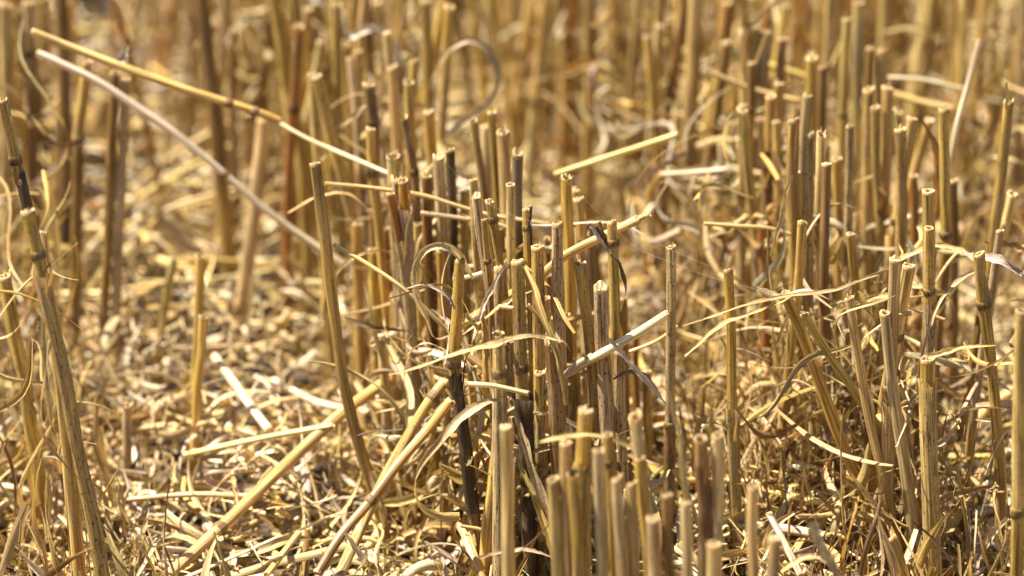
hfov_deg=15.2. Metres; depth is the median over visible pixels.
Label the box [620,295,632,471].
stubble stalk
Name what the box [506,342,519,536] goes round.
stubble stalk
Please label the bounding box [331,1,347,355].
stubble stalk
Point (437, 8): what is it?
stubble stalk
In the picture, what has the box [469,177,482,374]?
stubble stalk
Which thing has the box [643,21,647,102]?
stubble stalk
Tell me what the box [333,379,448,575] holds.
loose straw
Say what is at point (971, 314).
straw piece
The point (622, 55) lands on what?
stubble stalk
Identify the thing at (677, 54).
stubble stalk
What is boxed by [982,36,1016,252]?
stubble stalk
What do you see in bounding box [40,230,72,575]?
stubble stalk
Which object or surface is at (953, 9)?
stubble stalk
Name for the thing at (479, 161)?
stubble stalk
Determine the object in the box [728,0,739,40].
stubble stalk
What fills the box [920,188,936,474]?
stubble stalk
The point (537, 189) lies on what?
straw piece
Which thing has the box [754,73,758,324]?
stubble stalk
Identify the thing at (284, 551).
loose straw
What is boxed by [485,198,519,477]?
stubble stalk
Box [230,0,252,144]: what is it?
stubble stalk
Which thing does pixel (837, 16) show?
stubble stalk
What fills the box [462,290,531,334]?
dry leaf
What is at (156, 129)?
straw piece
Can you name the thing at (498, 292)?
stubble stalk
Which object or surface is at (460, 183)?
straw piece
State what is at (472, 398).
stubble stalk
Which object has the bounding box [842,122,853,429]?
stubble stalk
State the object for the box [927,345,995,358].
dry leaf
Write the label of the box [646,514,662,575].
stubble stalk
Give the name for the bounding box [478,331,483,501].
stubble stalk
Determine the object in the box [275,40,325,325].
stubble stalk
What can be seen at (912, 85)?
stubble stalk
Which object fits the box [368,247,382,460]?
stubble stalk
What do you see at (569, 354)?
stubble stalk
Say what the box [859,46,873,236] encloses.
stubble stalk
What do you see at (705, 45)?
stubble stalk
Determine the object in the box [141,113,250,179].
straw piece
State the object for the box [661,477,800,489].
loose straw
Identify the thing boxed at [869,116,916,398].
stubble stalk
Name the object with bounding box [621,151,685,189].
loose straw
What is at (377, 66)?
straw piece
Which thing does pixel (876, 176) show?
stubble stalk
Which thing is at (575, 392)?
stubble stalk
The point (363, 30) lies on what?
dry leaf
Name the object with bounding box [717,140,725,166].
loose straw
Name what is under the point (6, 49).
stubble stalk
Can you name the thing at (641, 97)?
stubble stalk
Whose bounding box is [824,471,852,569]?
stubble stalk
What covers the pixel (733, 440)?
stubble stalk
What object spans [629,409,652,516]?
stubble stalk
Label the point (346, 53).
stubble stalk
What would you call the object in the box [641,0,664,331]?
stubble stalk
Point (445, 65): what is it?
stubble stalk
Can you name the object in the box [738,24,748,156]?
stubble stalk
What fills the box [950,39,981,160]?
loose straw
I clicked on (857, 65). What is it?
stubble stalk
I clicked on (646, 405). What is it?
stubble stalk
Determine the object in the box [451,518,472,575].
dry leaf
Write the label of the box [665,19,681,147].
stubble stalk
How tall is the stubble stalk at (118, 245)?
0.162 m
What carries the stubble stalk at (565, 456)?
on the ground
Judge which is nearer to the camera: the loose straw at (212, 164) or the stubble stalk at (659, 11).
the loose straw at (212, 164)
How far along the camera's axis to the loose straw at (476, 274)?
1.51 m
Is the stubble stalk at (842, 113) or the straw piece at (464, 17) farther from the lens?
the straw piece at (464, 17)
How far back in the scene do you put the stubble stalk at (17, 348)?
1.55 m
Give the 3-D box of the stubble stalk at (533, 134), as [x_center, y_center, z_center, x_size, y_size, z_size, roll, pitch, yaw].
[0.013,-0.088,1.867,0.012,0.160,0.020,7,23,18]
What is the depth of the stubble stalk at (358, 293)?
1.65 m
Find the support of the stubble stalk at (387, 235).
on the ground
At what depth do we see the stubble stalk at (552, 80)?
2.06 m
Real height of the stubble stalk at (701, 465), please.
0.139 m
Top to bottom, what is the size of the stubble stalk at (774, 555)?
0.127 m
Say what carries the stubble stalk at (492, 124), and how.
on the ground
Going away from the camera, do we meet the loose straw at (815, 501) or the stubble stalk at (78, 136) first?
the loose straw at (815, 501)
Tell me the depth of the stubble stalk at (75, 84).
2.02 m
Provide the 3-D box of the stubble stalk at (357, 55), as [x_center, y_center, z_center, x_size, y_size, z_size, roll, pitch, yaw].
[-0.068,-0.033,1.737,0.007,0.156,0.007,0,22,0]
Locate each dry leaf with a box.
[31,448,48,574]
[39,341,78,479]
[41,313,51,425]
[113,44,128,62]
[288,191,372,212]
[318,98,364,160]
[323,249,390,340]
[341,19,408,69]
[344,533,366,575]
[345,316,408,331]
[389,333,563,374]
[403,342,446,383]
[407,284,454,308]
[410,242,473,339]
[414,398,500,520]
[425,37,500,133]
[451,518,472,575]
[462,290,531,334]
[465,312,478,329]
[477,263,505,319]
[479,311,489,372]
[480,547,550,558]
[513,411,548,519]
[514,449,550,557]
[523,265,567,405]
[540,432,651,479]
[590,225,609,252]
[595,227,626,329]
[598,221,608,245]
[609,338,666,404]
[613,369,657,413]
[664,373,688,501]
[683,268,888,325]
[684,293,792,356]
[708,394,715,439]
[712,509,721,544]
[754,285,781,294]
[766,229,788,329]
[769,176,792,255]
[781,555,830,571]
[808,521,842,575]
[898,242,972,260]
[917,269,973,404]
[919,121,939,245]
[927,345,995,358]
[960,253,1023,275]
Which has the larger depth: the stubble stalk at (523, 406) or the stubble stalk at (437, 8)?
the stubble stalk at (437, 8)
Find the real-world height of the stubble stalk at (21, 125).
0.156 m
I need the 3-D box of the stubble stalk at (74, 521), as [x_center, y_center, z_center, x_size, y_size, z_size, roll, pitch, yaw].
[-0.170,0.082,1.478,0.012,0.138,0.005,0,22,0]
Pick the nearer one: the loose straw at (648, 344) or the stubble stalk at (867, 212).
the loose straw at (648, 344)
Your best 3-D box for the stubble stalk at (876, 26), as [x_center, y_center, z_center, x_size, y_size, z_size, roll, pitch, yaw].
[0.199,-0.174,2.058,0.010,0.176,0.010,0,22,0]
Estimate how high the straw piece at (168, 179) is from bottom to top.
0.013 m
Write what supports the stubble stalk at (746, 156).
on the ground
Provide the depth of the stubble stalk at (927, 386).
1.48 m
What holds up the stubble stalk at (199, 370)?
on the ground
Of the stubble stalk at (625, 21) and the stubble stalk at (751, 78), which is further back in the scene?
the stubble stalk at (625, 21)
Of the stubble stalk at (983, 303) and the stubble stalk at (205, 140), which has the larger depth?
the stubble stalk at (205, 140)
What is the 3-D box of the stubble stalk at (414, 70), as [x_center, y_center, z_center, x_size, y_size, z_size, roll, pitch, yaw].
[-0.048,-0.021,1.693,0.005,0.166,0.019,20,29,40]
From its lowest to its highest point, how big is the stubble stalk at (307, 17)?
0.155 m
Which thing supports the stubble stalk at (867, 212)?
on the ground
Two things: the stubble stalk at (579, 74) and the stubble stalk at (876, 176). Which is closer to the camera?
the stubble stalk at (876, 176)
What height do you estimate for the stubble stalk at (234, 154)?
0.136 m
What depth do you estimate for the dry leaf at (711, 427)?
1.39 m
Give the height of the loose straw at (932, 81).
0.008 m
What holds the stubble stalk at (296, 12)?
on the ground
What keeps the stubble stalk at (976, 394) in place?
on the ground
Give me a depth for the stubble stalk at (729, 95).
1.94 m
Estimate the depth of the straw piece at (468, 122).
1.93 m
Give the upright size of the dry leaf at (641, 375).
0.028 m
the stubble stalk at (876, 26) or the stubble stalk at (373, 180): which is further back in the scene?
the stubble stalk at (876, 26)
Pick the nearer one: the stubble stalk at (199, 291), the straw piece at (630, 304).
the stubble stalk at (199, 291)
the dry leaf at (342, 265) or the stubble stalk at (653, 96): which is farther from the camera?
the stubble stalk at (653, 96)
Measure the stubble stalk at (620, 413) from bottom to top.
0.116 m
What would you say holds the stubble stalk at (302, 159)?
on the ground
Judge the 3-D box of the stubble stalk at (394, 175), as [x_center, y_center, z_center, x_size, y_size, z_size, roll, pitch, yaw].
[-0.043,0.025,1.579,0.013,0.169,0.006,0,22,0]
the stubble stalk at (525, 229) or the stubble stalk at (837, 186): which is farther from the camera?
the stubble stalk at (837, 186)
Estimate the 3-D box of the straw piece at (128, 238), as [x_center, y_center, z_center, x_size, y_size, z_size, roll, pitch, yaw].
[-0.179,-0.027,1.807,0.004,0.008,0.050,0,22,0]
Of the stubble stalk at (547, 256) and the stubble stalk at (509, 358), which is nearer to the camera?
the stubble stalk at (509, 358)
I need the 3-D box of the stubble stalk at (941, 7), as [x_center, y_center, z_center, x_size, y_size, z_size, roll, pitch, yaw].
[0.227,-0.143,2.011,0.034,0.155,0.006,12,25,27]
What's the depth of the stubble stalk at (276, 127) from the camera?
1.98 m
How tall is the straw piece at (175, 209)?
0.004 m
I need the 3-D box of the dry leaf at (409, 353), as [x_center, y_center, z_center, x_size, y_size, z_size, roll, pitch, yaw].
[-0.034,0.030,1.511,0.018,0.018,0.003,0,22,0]
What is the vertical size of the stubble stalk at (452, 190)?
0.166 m
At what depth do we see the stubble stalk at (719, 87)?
1.74 m
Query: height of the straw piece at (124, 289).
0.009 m
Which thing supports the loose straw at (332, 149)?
attached to the stubble stalk at (373, 180)
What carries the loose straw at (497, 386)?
on the stubble stalk at (499, 376)
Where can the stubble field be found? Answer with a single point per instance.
(798, 44)
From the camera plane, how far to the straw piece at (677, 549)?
1.51 m
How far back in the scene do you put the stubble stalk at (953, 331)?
1.64 m
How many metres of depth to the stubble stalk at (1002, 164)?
1.56 m
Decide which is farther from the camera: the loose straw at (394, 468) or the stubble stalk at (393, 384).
the stubble stalk at (393, 384)
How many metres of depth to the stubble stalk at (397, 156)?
1.58 m
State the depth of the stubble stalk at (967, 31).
1.95 m
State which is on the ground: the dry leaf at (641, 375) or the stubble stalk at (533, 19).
the stubble stalk at (533, 19)
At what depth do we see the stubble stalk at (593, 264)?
1.60 m
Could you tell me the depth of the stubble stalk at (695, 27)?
1.75 m
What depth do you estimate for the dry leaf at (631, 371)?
1.49 m
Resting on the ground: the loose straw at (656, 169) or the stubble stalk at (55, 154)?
the stubble stalk at (55, 154)
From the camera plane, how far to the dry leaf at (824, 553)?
1.39 m
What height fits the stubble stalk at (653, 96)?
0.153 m
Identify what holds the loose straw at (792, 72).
on the withered leaves
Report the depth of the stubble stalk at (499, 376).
1.48 m
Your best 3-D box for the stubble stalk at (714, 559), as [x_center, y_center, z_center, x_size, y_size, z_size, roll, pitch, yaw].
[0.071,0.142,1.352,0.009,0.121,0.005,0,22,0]
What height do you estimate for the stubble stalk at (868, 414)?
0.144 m
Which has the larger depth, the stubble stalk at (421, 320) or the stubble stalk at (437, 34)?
the stubble stalk at (437, 34)
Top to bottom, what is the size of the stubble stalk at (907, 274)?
0.154 m
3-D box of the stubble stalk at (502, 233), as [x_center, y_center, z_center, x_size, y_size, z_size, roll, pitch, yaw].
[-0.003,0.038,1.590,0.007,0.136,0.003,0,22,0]
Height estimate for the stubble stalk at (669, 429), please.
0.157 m
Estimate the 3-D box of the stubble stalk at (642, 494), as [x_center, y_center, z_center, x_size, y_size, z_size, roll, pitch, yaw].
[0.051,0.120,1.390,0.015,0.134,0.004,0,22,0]
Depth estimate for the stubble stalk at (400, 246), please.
1.55 m
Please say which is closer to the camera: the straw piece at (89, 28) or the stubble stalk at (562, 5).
the stubble stalk at (562, 5)
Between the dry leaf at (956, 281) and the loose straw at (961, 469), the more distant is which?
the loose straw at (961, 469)
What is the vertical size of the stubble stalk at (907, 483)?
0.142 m
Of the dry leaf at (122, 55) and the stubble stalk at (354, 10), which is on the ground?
the stubble stalk at (354, 10)
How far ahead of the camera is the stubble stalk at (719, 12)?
1.81 m
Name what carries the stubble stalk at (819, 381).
on the ground
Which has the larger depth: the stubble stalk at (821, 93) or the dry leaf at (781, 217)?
the stubble stalk at (821, 93)
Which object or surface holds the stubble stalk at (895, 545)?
on the ground
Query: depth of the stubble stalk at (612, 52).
1.98 m
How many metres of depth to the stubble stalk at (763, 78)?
1.70 m
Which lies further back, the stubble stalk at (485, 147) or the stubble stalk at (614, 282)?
the stubble stalk at (485, 147)
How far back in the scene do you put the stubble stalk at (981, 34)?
1.88 m
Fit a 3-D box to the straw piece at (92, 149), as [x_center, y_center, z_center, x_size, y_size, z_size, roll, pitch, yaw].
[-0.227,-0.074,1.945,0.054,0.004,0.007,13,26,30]
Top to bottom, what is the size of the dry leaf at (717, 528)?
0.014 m
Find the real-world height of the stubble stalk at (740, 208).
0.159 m
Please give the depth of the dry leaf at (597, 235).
1.47 m
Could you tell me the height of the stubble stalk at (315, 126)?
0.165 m
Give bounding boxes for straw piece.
[16,117,94,127]
[47,112,54,124]
[51,21,127,31]
[52,139,103,151]
[53,2,81,27]
[60,277,179,295]
[81,35,108,59]
[90,90,171,103]
[113,194,234,229]
[124,185,245,237]
[124,215,140,244]
[126,491,267,502]
[129,125,159,132]
[134,141,238,201]
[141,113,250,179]
[149,65,169,78]
[154,181,202,185]
[180,476,201,512]
[183,422,334,457]
[186,535,280,575]
[270,377,369,414]
[350,523,385,564]
[375,58,409,72]
[410,14,468,20]
[419,70,507,82]
[421,118,471,142]
[445,159,524,180]
[445,173,480,193]
[450,84,500,97]
[511,165,540,193]
[577,300,633,309]
[591,508,680,555]
[639,341,650,367]
[657,390,716,403]
[720,118,785,159]
[734,21,736,42]
[785,145,836,155]
[829,140,894,186]
[968,310,976,325]
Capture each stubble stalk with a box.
[0,1,15,324]
[0,95,18,283]
[0,97,87,532]
[0,270,49,563]
[7,2,20,277]
[14,0,58,227]
[14,72,45,230]
[20,207,109,575]
[23,0,36,257]
[23,0,39,333]
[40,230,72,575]
[47,2,72,259]
[48,340,86,575]
[55,0,71,332]
[68,0,76,75]
[69,57,92,369]
[72,62,85,150]
[97,69,119,410]
[108,77,130,411]
[117,401,132,529]
[124,0,136,87]
[145,256,178,427]
[147,0,166,98]
[187,311,208,519]
[188,0,195,190]
[189,253,204,437]
[191,0,240,206]
[195,0,237,317]
[203,0,214,148]
[209,0,230,212]
[220,0,252,186]
[226,0,241,129]
[228,28,241,252]
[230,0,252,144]
[231,117,270,375]
[241,0,249,66]
[246,0,258,105]
[250,0,258,81]
[254,0,284,156]
[268,0,316,340]
[271,33,282,174]
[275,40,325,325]
[278,66,301,319]
[281,23,303,350]
[290,0,320,298]
[292,6,312,269]
[302,0,311,65]
[307,72,339,410]
[309,162,396,575]
[311,3,314,19]
[311,73,369,341]
[315,4,326,135]
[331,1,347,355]
[336,0,368,282]
[342,41,356,326]
[344,0,350,42]
[346,57,371,400]
[347,0,380,244]
[350,0,359,56]
[352,219,368,438]
[353,50,367,348]
[362,0,375,161]
[363,81,382,324]
[366,124,389,358]
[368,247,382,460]
[376,0,391,215]
[378,337,397,553]
[382,31,393,83]
[384,226,391,292]
[386,63,404,175]
[386,149,404,520]
[386,192,431,551]
[389,292,400,521]
[390,155,405,427]
[398,0,406,112]
[398,176,425,551]
[399,107,427,390]
[403,76,417,220]
[404,58,418,175]
[413,221,427,440]
[416,0,439,108]
[416,0,450,151]
[420,0,433,166]
[420,170,439,434]
[423,109,439,363]
[428,363,439,528]
[433,153,457,487]
[436,3,454,169]
[436,249,450,511]
[440,351,450,566]
[446,144,462,514]
[447,255,481,572]
[450,0,480,141]
[453,0,462,78]
[461,188,472,372]
[467,365,479,567]
[469,0,489,123]
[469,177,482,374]
[470,115,493,259]
[471,191,490,382]
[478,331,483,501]
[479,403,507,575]
[480,124,492,298]
[481,218,494,382]
[482,349,489,486]
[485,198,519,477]
[487,109,499,222]
[487,221,493,280]
[487,265,506,478]
[491,326,507,575]
[496,122,511,264]
[499,228,506,355]
[500,422,515,575]
[502,0,508,23]
[506,182,515,330]
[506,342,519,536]
[511,258,537,575]
[512,147,523,258]
[515,0,540,141]
[522,207,533,419]
[523,0,549,213]
[529,205,532,296]
[531,242,549,575]
[534,369,547,575]
[536,0,557,188]
[543,236,552,313]
[544,320,566,484]
[545,295,551,569]
[547,52,554,126]
[547,475,562,575]
[552,0,557,104]
[552,219,570,440]
[558,0,578,187]
[558,7,562,179]
[559,440,571,575]
[561,173,576,362]
[563,186,580,302]
[565,312,572,463]
[565,405,592,575]
[566,469,583,575]
[570,363,581,466]
[572,0,583,196]
[572,251,599,449]
[573,196,593,406]
[582,0,595,221]
[586,221,596,316]
[588,389,594,551]
[592,446,608,575]
[593,280,615,476]
[595,5,607,188]
[599,30,607,144]
[603,431,615,575]
[607,219,620,475]
[608,0,618,151]
[609,473,627,575]
[610,0,642,196]
[614,349,628,540]
[619,0,641,254]
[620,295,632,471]
[626,477,639,575]
[627,0,644,173]
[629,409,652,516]
[631,326,640,411]
[634,455,649,575]
[639,0,647,69]
[640,23,662,296]
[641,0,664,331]
[641,369,653,476]
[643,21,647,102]
[643,35,668,327]
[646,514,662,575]
[648,0,653,38]
[653,0,687,292]
[660,0,671,127]
[662,491,674,575]
[663,241,675,544]
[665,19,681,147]
[669,0,685,141]
[672,17,687,228]
[676,39,724,328]
[680,0,704,328]
[680,498,693,575]
[681,40,732,366]
[693,434,715,575]
[696,1,732,319]
[702,23,730,257]
[705,538,721,575]
[707,0,727,231]
[712,431,724,552]
[723,268,741,575]
[726,0,733,203]
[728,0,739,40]
[732,26,759,179]
[734,103,747,405]
[737,106,759,392]
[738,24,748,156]
[746,57,755,395]
[746,479,759,575]
[754,29,769,378]
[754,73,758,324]
[757,221,770,392]
[758,94,776,369]
[766,532,782,575]
[770,2,789,91]
[772,120,782,391]
[774,80,783,237]
[776,35,786,159]
[778,220,806,464]
[779,92,812,382]
[781,285,875,534]
[782,222,786,274]
[785,113,803,404]
[796,128,831,372]
[798,171,815,351]
[800,312,942,567]
[802,129,814,403]
[805,50,818,180]
[814,64,826,324]
[815,162,831,508]
[816,0,824,66]
[822,0,833,148]
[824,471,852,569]
[831,154,843,355]
[832,18,850,346]
[833,0,842,146]
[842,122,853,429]
[844,0,849,17]
[844,292,903,553]
[846,232,863,464]
[851,0,863,235]
[857,262,915,563]
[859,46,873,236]
[860,85,874,378]
[862,0,868,49]
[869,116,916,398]
[870,104,884,320]
[871,0,876,18]
[871,117,933,336]
[872,48,887,307]
[873,107,901,223]
[874,0,878,57]
[875,255,900,575]
[879,309,923,574]
[881,81,893,237]
[888,533,909,575]
[889,0,893,85]
[892,110,907,371]
[893,0,909,106]
[894,0,910,126]
[897,340,918,485]
[904,0,927,126]
[907,0,937,261]
[909,172,921,441]
[911,249,936,467]
[918,351,941,575]
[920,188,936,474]
[923,225,935,354]
[927,0,974,189]
[928,0,945,97]
[937,10,945,93]
[937,105,951,404]
[947,174,958,444]
[948,82,1013,507]
[949,0,968,272]
[950,0,969,179]
[955,229,1003,572]
[959,0,967,86]
[959,0,990,243]
[961,190,1016,476]
[973,250,1008,569]
[978,0,1017,248]
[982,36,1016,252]
[1009,0,1023,261]
[1010,308,1023,575]
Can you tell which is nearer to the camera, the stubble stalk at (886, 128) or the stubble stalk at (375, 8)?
the stubble stalk at (886, 128)
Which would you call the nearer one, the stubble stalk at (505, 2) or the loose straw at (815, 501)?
the loose straw at (815, 501)
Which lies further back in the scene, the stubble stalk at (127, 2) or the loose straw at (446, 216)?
the stubble stalk at (127, 2)
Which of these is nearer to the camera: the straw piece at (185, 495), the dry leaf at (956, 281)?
the dry leaf at (956, 281)
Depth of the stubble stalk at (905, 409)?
1.53 m
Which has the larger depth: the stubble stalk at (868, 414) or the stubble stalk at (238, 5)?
the stubble stalk at (238, 5)
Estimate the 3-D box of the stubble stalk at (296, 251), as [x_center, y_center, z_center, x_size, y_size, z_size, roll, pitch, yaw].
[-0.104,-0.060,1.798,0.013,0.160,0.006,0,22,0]
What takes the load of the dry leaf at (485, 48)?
on the withered leaves
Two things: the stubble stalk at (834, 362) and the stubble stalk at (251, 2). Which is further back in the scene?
the stubble stalk at (251, 2)
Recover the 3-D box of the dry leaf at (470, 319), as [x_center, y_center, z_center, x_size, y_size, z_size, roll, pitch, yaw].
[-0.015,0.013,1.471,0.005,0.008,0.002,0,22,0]
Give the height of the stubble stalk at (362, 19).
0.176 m
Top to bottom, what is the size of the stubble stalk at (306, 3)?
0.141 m
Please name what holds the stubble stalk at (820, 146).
on the ground
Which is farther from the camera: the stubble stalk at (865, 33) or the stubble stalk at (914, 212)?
the stubble stalk at (865, 33)
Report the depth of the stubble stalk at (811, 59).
1.67 m
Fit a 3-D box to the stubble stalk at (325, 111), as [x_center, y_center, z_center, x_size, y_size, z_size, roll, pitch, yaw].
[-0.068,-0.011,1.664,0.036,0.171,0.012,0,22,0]
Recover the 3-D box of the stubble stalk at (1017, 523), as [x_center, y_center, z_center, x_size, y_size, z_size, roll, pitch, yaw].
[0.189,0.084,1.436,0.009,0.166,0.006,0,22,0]
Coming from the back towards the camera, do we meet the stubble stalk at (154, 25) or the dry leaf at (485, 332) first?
the stubble stalk at (154, 25)
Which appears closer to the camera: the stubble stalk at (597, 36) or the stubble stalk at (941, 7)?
the stubble stalk at (597, 36)
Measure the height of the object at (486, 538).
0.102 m
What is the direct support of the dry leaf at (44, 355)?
hanging from the stubble stalk at (42, 274)
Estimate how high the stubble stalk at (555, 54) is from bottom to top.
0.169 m
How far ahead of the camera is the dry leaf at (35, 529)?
1.46 m
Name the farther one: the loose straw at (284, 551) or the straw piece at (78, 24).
the straw piece at (78, 24)
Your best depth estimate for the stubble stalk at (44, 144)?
1.88 m
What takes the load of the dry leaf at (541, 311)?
on the stubble stalk at (557, 416)
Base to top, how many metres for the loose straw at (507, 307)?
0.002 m
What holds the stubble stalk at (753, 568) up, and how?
on the ground
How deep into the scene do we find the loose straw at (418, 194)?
1.55 m
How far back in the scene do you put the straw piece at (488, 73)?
2.03 m
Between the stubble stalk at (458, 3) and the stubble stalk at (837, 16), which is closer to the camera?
the stubble stalk at (837, 16)
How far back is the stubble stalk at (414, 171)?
1.59 m
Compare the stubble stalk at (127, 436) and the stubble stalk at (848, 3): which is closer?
the stubble stalk at (127, 436)
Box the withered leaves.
[0,0,1023,575]
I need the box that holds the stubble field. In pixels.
[0,0,1015,271]
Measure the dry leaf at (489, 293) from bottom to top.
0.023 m
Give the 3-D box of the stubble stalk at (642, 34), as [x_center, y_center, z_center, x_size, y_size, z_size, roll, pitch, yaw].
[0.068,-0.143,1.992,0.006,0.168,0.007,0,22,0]
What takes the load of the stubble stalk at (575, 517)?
on the ground
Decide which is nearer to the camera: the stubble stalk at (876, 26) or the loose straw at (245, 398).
the loose straw at (245, 398)
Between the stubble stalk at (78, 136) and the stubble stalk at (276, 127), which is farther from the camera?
the stubble stalk at (276, 127)
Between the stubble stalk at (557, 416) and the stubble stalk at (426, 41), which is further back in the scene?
the stubble stalk at (426, 41)
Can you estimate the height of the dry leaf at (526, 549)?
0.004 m
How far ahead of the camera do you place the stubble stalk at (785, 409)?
1.53 m
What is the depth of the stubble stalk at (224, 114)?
1.88 m
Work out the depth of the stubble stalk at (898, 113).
1.68 m
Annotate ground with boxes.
[0,0,1012,575]
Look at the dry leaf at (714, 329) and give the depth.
1.47 m
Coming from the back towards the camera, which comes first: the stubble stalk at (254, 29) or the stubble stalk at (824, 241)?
the stubble stalk at (254, 29)
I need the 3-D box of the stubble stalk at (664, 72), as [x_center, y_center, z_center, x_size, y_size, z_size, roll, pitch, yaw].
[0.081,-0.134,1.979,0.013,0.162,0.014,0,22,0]
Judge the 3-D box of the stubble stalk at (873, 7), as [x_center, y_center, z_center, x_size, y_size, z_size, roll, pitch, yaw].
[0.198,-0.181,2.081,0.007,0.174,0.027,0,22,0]
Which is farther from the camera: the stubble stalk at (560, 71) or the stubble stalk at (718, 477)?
the stubble stalk at (560, 71)
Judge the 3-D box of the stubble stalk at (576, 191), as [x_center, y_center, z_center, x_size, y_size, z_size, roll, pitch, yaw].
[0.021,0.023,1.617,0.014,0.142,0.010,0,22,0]
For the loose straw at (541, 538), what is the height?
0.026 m
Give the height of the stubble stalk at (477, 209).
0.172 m
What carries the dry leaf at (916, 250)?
attached to the stubble stalk at (928, 206)
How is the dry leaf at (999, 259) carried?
on the withered leaves
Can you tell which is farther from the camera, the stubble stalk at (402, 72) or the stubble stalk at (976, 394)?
the stubble stalk at (402, 72)
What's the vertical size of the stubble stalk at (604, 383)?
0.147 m
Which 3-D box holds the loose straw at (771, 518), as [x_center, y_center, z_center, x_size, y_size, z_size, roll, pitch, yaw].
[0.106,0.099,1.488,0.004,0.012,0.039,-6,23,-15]
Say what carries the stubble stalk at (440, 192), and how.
on the ground
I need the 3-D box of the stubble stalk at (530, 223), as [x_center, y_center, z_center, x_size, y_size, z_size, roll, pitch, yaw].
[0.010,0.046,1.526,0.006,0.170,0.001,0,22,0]
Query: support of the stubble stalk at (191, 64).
on the ground
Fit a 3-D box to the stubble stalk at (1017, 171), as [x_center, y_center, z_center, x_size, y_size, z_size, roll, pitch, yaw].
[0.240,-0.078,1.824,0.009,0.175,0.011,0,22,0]
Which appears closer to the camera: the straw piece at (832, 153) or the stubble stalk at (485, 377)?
the stubble stalk at (485, 377)
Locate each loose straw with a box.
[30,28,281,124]
[35,49,348,269]
[164,379,390,574]
[210,352,273,433]
[263,530,301,575]
[279,122,400,177]
[313,397,455,575]
[324,181,549,224]
[332,243,446,331]
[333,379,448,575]
[421,211,505,229]
[453,264,509,279]
[462,212,650,328]
[465,381,528,395]
[498,304,513,309]
[526,303,566,346]
[537,517,547,542]
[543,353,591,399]
[546,310,669,385]
[553,131,679,177]
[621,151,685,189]
[628,325,677,352]
[659,167,726,176]
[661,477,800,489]
[671,467,696,525]
[703,222,790,235]
[709,70,800,103]
[715,45,805,80]
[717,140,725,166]
[764,488,832,506]
[766,511,804,575]
[847,508,874,523]
[879,311,911,316]
[888,76,963,90]
[893,91,952,111]
[947,453,991,459]
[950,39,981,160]
[959,466,1010,506]
[977,386,1011,424]
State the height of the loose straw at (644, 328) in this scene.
0.043 m
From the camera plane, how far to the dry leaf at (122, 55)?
1.62 m
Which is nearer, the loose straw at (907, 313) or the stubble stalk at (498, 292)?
the loose straw at (907, 313)
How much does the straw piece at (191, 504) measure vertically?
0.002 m
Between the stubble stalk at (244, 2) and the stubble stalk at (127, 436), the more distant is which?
the stubble stalk at (244, 2)
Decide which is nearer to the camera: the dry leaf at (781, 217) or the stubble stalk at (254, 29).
the dry leaf at (781, 217)
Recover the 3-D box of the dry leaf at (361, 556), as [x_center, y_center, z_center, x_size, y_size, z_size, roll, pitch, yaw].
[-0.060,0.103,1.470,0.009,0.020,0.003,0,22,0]
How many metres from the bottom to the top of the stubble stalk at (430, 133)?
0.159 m
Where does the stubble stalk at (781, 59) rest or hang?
on the ground
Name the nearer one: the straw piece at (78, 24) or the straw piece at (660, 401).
the straw piece at (660, 401)
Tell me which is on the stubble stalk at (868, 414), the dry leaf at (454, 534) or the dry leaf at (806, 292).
the dry leaf at (806, 292)
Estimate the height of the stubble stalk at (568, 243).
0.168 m
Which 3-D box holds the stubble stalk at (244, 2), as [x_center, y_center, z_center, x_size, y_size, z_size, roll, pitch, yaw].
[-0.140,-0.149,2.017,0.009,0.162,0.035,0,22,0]
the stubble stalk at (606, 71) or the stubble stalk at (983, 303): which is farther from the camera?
the stubble stalk at (606, 71)
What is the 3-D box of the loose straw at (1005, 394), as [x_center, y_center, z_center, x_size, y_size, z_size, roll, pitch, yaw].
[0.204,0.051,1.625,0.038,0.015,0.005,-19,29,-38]
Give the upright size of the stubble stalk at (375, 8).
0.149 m
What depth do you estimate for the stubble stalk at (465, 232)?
1.58 m
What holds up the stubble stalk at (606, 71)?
on the ground
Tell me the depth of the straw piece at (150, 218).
1.78 m
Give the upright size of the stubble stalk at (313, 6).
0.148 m
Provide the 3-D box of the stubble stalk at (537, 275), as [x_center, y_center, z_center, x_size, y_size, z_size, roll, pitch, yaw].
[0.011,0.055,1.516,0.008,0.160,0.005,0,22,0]
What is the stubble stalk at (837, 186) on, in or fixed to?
on the ground
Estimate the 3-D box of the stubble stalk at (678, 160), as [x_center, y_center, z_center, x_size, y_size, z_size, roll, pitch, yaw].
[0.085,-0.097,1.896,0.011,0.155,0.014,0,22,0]
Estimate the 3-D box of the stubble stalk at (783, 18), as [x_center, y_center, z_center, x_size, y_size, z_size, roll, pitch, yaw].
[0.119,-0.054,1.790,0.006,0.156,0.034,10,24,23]

